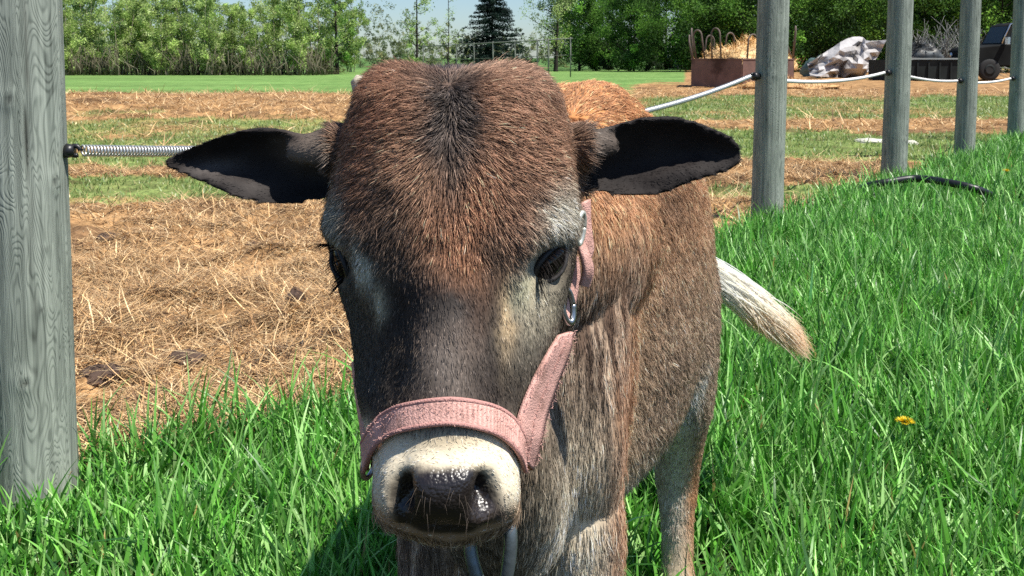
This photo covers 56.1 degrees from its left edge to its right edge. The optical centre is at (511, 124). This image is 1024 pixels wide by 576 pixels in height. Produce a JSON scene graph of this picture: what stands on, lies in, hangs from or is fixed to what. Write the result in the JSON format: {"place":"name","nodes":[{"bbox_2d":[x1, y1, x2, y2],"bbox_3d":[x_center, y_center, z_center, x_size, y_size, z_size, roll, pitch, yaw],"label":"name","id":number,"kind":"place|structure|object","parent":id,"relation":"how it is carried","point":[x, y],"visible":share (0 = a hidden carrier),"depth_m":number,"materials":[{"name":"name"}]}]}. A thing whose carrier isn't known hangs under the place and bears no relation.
{"place":"outdoors","nodes":[
{"label":"outdoors","id":0,"kind":"place"},
{"bbox_2d":[64,0,812,57],"label":"sky","id":1,"kind":"structure","parent":0,"point":[462,9],"materials":[{"name":"blue"}]},
{"bbox_2d":[3,58,1009,575],"bbox_3d":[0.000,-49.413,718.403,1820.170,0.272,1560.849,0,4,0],"label":"ground","id":2,"kind":"structure","parent":0,"point":[647,80],"depth_m":10.89,"materials":[{"name":"soil"}]},
{"bbox_2d":[0,0,81,507],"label":"fence post","id":3,"kind":"object","parent":2,"relation":"on","point":[38,414],"visible":0.94,"depth_m":1.89,"materials":[{"name":"grey wood"}]},
{"bbox_2d":[80,74,751,156],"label":"spring gate","id":4,"kind":"structure","parent":3,"relation":"attached to","point":[147,151],"depth_m":2.09,"materials":[{"name":"white plastic"}]},
{"bbox_2d":[62,0,86,74],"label":"sapling","id":5,"kind":"object","parent":2,"relation":"on","point":[69,44],"visible":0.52,"depth_m":48.73,"materials":[{"name":"green plant"}]},
{"bbox_2d":[63,0,112,50],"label":"sapling","id":6,"kind":"object","parent":2,"relation":"on","point":[73,11],"visible":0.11,"depth_m":55.69,"materials":[{"name":"green plant"}]},
{"bbox_2d":[68,0,118,69],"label":"sapling","id":7,"kind":"object","parent":2,"relation":"on","point":[89,30],"visible":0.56,"depth_m":51.17,"materials":[{"name":"green plant"}]},
{"bbox_2d":[96,231,116,242],"bbox_3d":[-2.017,0.567,4.777,0.099,0.067,0.102,0,4,0],"label":"dung clod","id":8,"kind":"object","parent":2,"relation":"on","point":[104,236],"visible":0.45,"depth_m":4.75,"materials":[{"name":"brown soil"}]},
{"bbox_2d":[92,0,146,74],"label":"sapling","id":9,"kind":"object","parent":2,"relation":"on","point":[122,36],"visible":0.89,"depth_m":49.13,"materials":[{"name":"green plant"}]},
{"bbox_2d":[110,0,161,71],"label":"sapling","id":10,"kind":"object","parent":2,"relation":"on","point":[153,3],"visible":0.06,"depth_m":56.35,"materials":[{"name":"green plant"}]},
{"bbox_2d":[123,0,155,70],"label":"sapling","id":11,"kind":"object","parent":2,"relation":"on","point":[142,35],"visible":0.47,"depth_m":50.06,"materials":[{"name":"green plant"}]},
{"bbox_2d":[135,0,181,74],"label":"sapling","id":12,"kind":"object","parent":2,"relation":"on","point":[160,45],"visible":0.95,"depth_m":48.61,"materials":[{"name":"green plant"}]},
{"bbox_2d":[149,0,192,51],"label":"sapling","id":13,"kind":"object","parent":2,"relation":"on","point":[154,12],"visible":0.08,"depth_m":57.22,"materials":[{"name":"green plant"}]},
{"bbox_2d":[157,0,213,67],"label":"sapling","id":14,"kind":"object","parent":2,"relation":"on","point":[188,34],"visible":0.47,"depth_m":51.22,"materials":[{"name":"green plant"}]},
{"bbox_2d":[64,43,348,75],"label":"undergrowth","id":15,"kind":"object","parent":2,"relation":"on","point":[316,67],"visible":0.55,"depth_m":49.02,"materials":[{"name":"green plant"}]},
{"bbox_2d":[187,0,239,74],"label":"sapling","id":16,"kind":"object","parent":2,"relation":"on","point":[208,40],"visible":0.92,"depth_m":48.92,"materials":[{"name":"green plant"}]},
{"bbox_2d":[198,0,240,72],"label":"sapling","id":17,"kind":"object","parent":2,"relation":"on","point":[220,7],"visible":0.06,"depth_m":56.80,"materials":[{"name":"green plant"}]},
{"bbox_2d":[210,1,261,73],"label":"sapling","id":18,"kind":"object","parent":2,"relation":"on","point":[233,43],"visible":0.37,"depth_m":50.50,"materials":[{"name":"green plant"}]},
{"bbox_2d":[233,5,279,74],"bbox_3d":[-13.292,-4.371,49.720,2.462,3.725,2.212,0,4,2],"label":"sapling","id":19,"kind":"object","parent":2,"relation":"on","point":[246,41],"visible":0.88,"depth_m":49.69,"materials":[{"name":"green plant"}]},
{"bbox_2d":[246,0,300,72],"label":"sapling","id":20,"kind":"object","parent":2,"relation":"on","point":[277,21],"visible":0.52,"depth_m":53.46,"materials":[{"name":"green plant"}]},
{"bbox_2d":[274,0,319,73],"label":"sapling","id":21,"kind":"object","parent":2,"relation":"on","point":[294,17],"visible":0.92,"depth_m":49.18,"materials":[{"name":"green plant"}]},
{"bbox_2d":[284,0,351,63],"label":"sapling","id":22,"kind":"object","parent":2,"relation":"on","point":[318,13],"visible":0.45,"depth_m":55.40,"materials":[{"name":"green plant"}]},
{"bbox_2d":[313,0,360,73],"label":"slender tree","id":23,"kind":"object","parent":2,"relation":"on","point":[335,6],"visible":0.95,"depth_m":51.53,"materials":[{"name":"green plant"}]},
{"bbox_2d":[331,0,370,71],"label":"sapling","id":24,"kind":"object","parent":2,"relation":"on","point":[352,62],"visible":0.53,"depth_m":59.77,"materials":[{"name":"green plant"}]},
{"bbox_2d":[399,0,438,63],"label":"slender tree","id":25,"kind":"object","parent":2,"relation":"on","point":[417,42],"visible":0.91,"depth_m":55.83,"materials":[{"name":"green plant"}]},
{"bbox_2d":[432,0,463,62],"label":"slender tree","id":26,"kind":"object","parent":2,"relation":"on","point":[448,39],"visible":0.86,"depth_m":61.78,"materials":[{"name":"green plant"}]},
{"bbox_2d":[354,0,571,67],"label":"undergrowth","id":27,"kind":"object","parent":2,"relation":"on","point":[402,45],"visible":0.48,"depth_m":93.65,"materials":[{"name":"green plant"}]},
{"bbox_2d":[164,54,814,575],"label":"calf","id":28,"kind":"object","parent":2,"relation":"on","point":[454,196],"visible":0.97,"depth_m":0.78},
{"bbox_2d":[351,199,593,575],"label":"halter","id":29,"kind":"object","parent":28,"relation":"attached to","point":[522,435],"visible":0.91,"depth_m":0.72,"materials":[{"name":"fabric"}]},
{"bbox_2d":[445,0,538,66],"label":"spruce tree","id":30,"kind":"object","parent":2,"relation":"on","point":[496,13],"visible":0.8,"depth_m":59.32,"materials":[{"name":"green plant"}]},
{"bbox_2d":[419,37,572,76],"bbox_3d":[-1.021,-3.244,46.888,9.680,1.931,0.080,3,5,38],"label":"pipe fence","id":31,"kind":"object","parent":2,"relation":"on","point":[493,42],"visible":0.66,"depth_m":46.28,"materials":[{"name":"metal"}]},
{"bbox_2d":[0,123,1023,575],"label":"long grass","id":32,"kind":"structure","parent":2,"relation":"on","point":[904,299],"depth_m":2.01,"materials":[{"name":"green plant"}]},
{"bbox_2d":[66,76,1008,482],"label":"straw litter","id":33,"kind":"object","parent":2,"relation":"on","point":[184,280],"visible":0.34,"depth_m":3.51,"materials":[{"name":"beige plant"}]},
{"bbox_2d":[77,362,121,386],"bbox_3d":[-1.143,0.696,2.663,0.118,0.066,0.129,0,4,0],"label":"dung pat","id":34,"kind":"object","parent":33,"relation":"on","point":[96,374],"visible":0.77,"depth_m":2.64,"materials":[{"name":"brown soil"}]},
{"bbox_2d":[165,349,206,366],"bbox_3d":[-0.964,0.691,2.827,0.117,0.058,0.117,0,4,0],"label":"dung pat","id":35,"kind":"object","parent":33,"relation":"on","point":[196,354],"visible":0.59,"depth_m":2.80,"materials":[{"name":"brown soil"}]},
{"bbox_2d":[284,286,306,307],"bbox_3d":[-0.757,0.620,3.365,0.078,0.106,0.075,0,4,0],"label":"dung clod","id":36,"kind":"object","parent":33,"relation":"on","point":[294,293],"visible":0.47,"depth_m":3.34,"materials":[{"name":"brown soil"}]},
{"bbox_2d":[518,0,577,71],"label":"slender tree","id":37,"kind":"object","parent":2,"relation":"on","point":[557,34],"visible":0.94,"depth_m":61.77,"materials":[{"name":"green plant"}]},
{"bbox_2d":[536,0,627,70],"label":"broadleaf tree","id":38,"kind":"object","parent":2,"relation":"on","point":[589,52],"visible":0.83,"depth_m":64.81,"materials":[{"name":"green plant"}]},
{"bbox_2d":[543,0,658,68],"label":"broadleaf tree","id":39,"kind":"object","parent":2,"relation":"on","point":[581,22],"visible":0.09,"depth_m":72.70,"materials":[{"name":"green plant"}]},
{"bbox_2d":[591,0,676,71],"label":"broadleaf tree","id":40,"kind":"object","parent":2,"relation":"on","point":[637,50],"visible":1,"depth_m":61.52,"materials":[{"name":"green plant"}]},
{"bbox_2d":[613,0,720,69],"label":"broadleaf tree","id":41,"kind":"object","parent":2,"relation":"on","point":[661,59],"visible":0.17,"depth_m":70.81,"materials":[{"name":"green plant"}]},
{"bbox_2d":[662,0,756,71],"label":"broadleaf tree","id":42,"kind":"object","parent":2,"relation":"on","point":[712,19],"visible":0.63,"depth_m":60.27,"materials":[{"name":"green plant"}]},
{"bbox_2d":[685,0,756,36],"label":"broadleaf tree","id":43,"kind":"object","parent":2,"relation":"on","point":[722,6],"visible":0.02,"depth_m":70.53,"materials":[{"name":"green plant"}]},
{"bbox_2d":[688,26,796,86],"bbox_3d":[7.164,-2.137,29.924,3.386,1.849,3.434,0,4,0],"label":"bale feeder","id":44,"kind":"object","parent":2,"relation":"on","point":[712,72],"visible":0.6,"depth_m":28.87,"materials":[{"name":"brown metal"}]},
{"bbox_2d":[701,34,805,69],"bbox_3d":[7.558,-2.232,30.157,3.447,1.415,3.266,-4,5,-42],"label":"hay","id":45,"kind":"object","parent":44,"relation":"in","point":[739,50],"visible":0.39,"depth_m":29.40,"materials":[{"name":"plant"}]},
{"bbox_2d":[750,0,789,219],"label":"fence post","id":46,"kind":"object","parent":2,"relation":"on","point":[769,75],"visible":0.81,"depth_m":5.13,"materials":[{"name":"grey wood"}]},
{"bbox_2d":[712,0,837,71],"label":"broadleaf tree","id":47,"kind":"object","parent":2,"relation":"on","point":[800,50],"visible":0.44,"depth_m":59.03,"materials":[{"name":"green plant"}]},
{"bbox_2d":[572,9,1007,70],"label":"undergrowth","id":48,"kind":"object","parent":2,"relation":"on","point":[604,62],"visible":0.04,"depth_m":65.03,"materials":[{"name":"green plant"}]},
{"bbox_2d":[730,73,851,89],"bbox_3d":[7.940,-1.193,28.085,4.194,0.676,1.927,0,4,0],"label":"spilt hay","id":49,"kind":"object","parent":2,"relation":"on","point":[795,86],"visible":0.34,"depth_m":27.57,"materials":[{"name":"plant"}]},
{"bbox_2d":[799,55,819,76],"bbox_3d":[14.893,-2.476,45.404,2.101,1.680,2.202,-1,4,-15],"label":"covered heap","id":50,"kind":"object","parent":2,"relation":"on","point":[804,71],"visible":0.1,"depth_m":45.36,"materials":[{"name":"plastic"}]},
{"bbox_2d":[789,0,879,69],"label":"broadleaf tree","id":51,"kind":"object","parent":2,"relation":"on","point":[813,28],"visible":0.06,"depth_m":66.48,"materials":[{"name":"green plant"}]},
{"bbox_2d":[789,0,887,59],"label":"broadleaf tree","id":52,"kind":"object","parent":2,"relation":"on","point":[846,22],"visible":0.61,"depth_m":58.49,"materials":[{"name":"green plant"}]},
{"bbox_2d":[807,37,885,77],"bbox_3d":[14.821,-3.040,43.165,4.778,1.897,2.668,-2,4,-24],"label":"plastic sheeting","id":53,"kind":"object","parent":2,"relation":"on","point":[849,57],"visible":0.89,"depth_m":42.91,"materials":[{"name":"white plastic"}]},
{"bbox_2d":[837,0,945,59],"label":"broadleaf tree","id":54,"kind":"object","parent":2,"relation":"on","point":[863,29],"depth_m":68.54,"materials":[{"name":"green plant"}]},
{"bbox_2d":[881,0,913,175],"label":"fence post","id":55,"kind":"object","parent":2,"relation":"on","point":[895,130],"visible":0.86,"depth_m":7.03,"materials":[{"name":"grey wood"}]},
{"bbox_2d":[787,71,884,83],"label":"spring gate","id":56,"kind":"structure","parent":55,"relation":"attached to","point":[831,81],"depth_m":5.96,"materials":[{"name":"white plastic"}]},
{"bbox_2d":[911,76,957,82],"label":"spring gate","id":57,"kind":"structure","parent":55,"relation":"attached to","point":[929,80],"depth_m":7.66,"materials":[{"name":"white plastic"}]},
{"bbox_2d":[896,415,913,452],"bbox_3d":[0.832,0.694,2.037,0.043,0.151,0.042,-2,5,-31],"label":"dandelion","id":58,"kind":"object","parent":2,"relation":"on","point":[902,420],"visible":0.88,"depth_m":2.03,"materials":[{"name":"yellow plant"}]},
{"bbox_2d":[868,58,957,80],"bbox_3d":[16.033,-2.213,38.139,2.911,0.877,2.490,0,4,0],"label":"steel bin","id":59,"kind":"object","parent":2,"relation":"on","point":[938,68],"visible":0.47,"depth_m":36.97,"materials":[{"name":"black metal"}]},
{"bbox_2d":[911,33,951,57],"bbox_3d":[16.230,-2.705,38.069,3.157,1.974,2.400,0,4,0],"label":"scrap","id":60,"kind":"object","parent":59,"relation":"in","point":[923,49],"visible":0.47,"depth_m":37.58,"materials":[{"name":"metal"}]},
{"bbox_2d":[858,175,996,198],"bbox_3d":[2.530,0.398,5.883,0.857,0.167,0.270,2,4,25],"label":"hose","id":61,"kind":"object","parent":2,"relation":"on","point":[951,182],"visible":0.56,"depth_m":5.85,"materials":[{"name":"black plastic"}]},
{"bbox_2d":[867,0,991,57],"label":"broadleaf tree","id":62,"kind":"object","parent":2,"relation":"on","point":[922,10],"visible":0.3,"depth_m":58.29,"materials":[{"name":"green plant"}]},
{"bbox_2d":[912,17,1009,77],"bbox_3d":[18.811,-3.162,41.752,5.924,3.273,5.640,0,4,0],"label":"brush pile","id":63,"kind":"object","parent":2,"relation":"on","point":[946,49],"visible":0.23,"depth_m":41.63,"materials":[{"name":"wood"}]},
{"bbox_2d":[915,0,1011,41],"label":"broadleaf tree","id":64,"kind":"object","parent":2,"relation":"on","point":[956,17],"visible":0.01,"depth_m":67.81,"materials":[{"name":"green plant"}]},
{"bbox_2d":[953,0,981,154],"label":"fence post","id":65,"kind":"object","parent":2,"relation":"on","point":[967,71],"visible":0.88,"depth_m":8.28,"materials":[{"name":"grey wood"}]},
{"bbox_2d":[978,78,1010,83],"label":"spring gate","id":66,"kind":"structure","parent":65,"relation":"attached to","point":[988,82],"depth_m":9.21,"materials":[{"name":"white plastic"}]},
{"bbox_2d":[931,0,1012,72],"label":"broadleaf tree","id":67,"kind":"object","parent":2,"relation":"on","point":[988,17],"visible":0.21,"depth_m":57.26,"materials":[{"name":"green plant"}]},
{"bbox_2d":[949,23,1011,80],"bbox_3d":[20.730,-2.943,38.295,5.940,2.330,2.195,0,4,0],"label":"old truck","id":68,"kind":"object","parent":2,"relation":"on","point":[995,51],"visible":0.59,"depth_m":37.49,"materials":[{"name":"paint"}]},
{"bbox_2d":[982,0,1012,27],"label":"broadleaf tree","id":69,"kind":"object","parent":2,"relation":"on","point":[1003,13],"visible":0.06,"depth_m":64.52,"materials":[{"name":"green plant"}]},
{"bbox_2d":[1007,0,1023,135],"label":"fence post","id":70,"kind":"object","parent":2,"relation":"on","point":[1016,103],"visible":0.87,"depth_m":10.13,"materials":[{"name":"grey wood"}]},
{"bbox_2d":[67,89,1008,204],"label":"yard grass","id":71,"kind":"structure","parent":0,"point":[191,186],"depth_m":11.35,"materials":[{"name":"green plant"}]},
{"bbox_2d":[855,138,881,143],"bbox_3d":[3.813,0.175,10.227,0.334,0.070,0.358,1,4,17],"label":"flat stone","id":72,"kind":"object","parent":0,"point":[863,140],"visible":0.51,"depth_m":10.12,"materials":[{"name":"white stone"}]}
]}

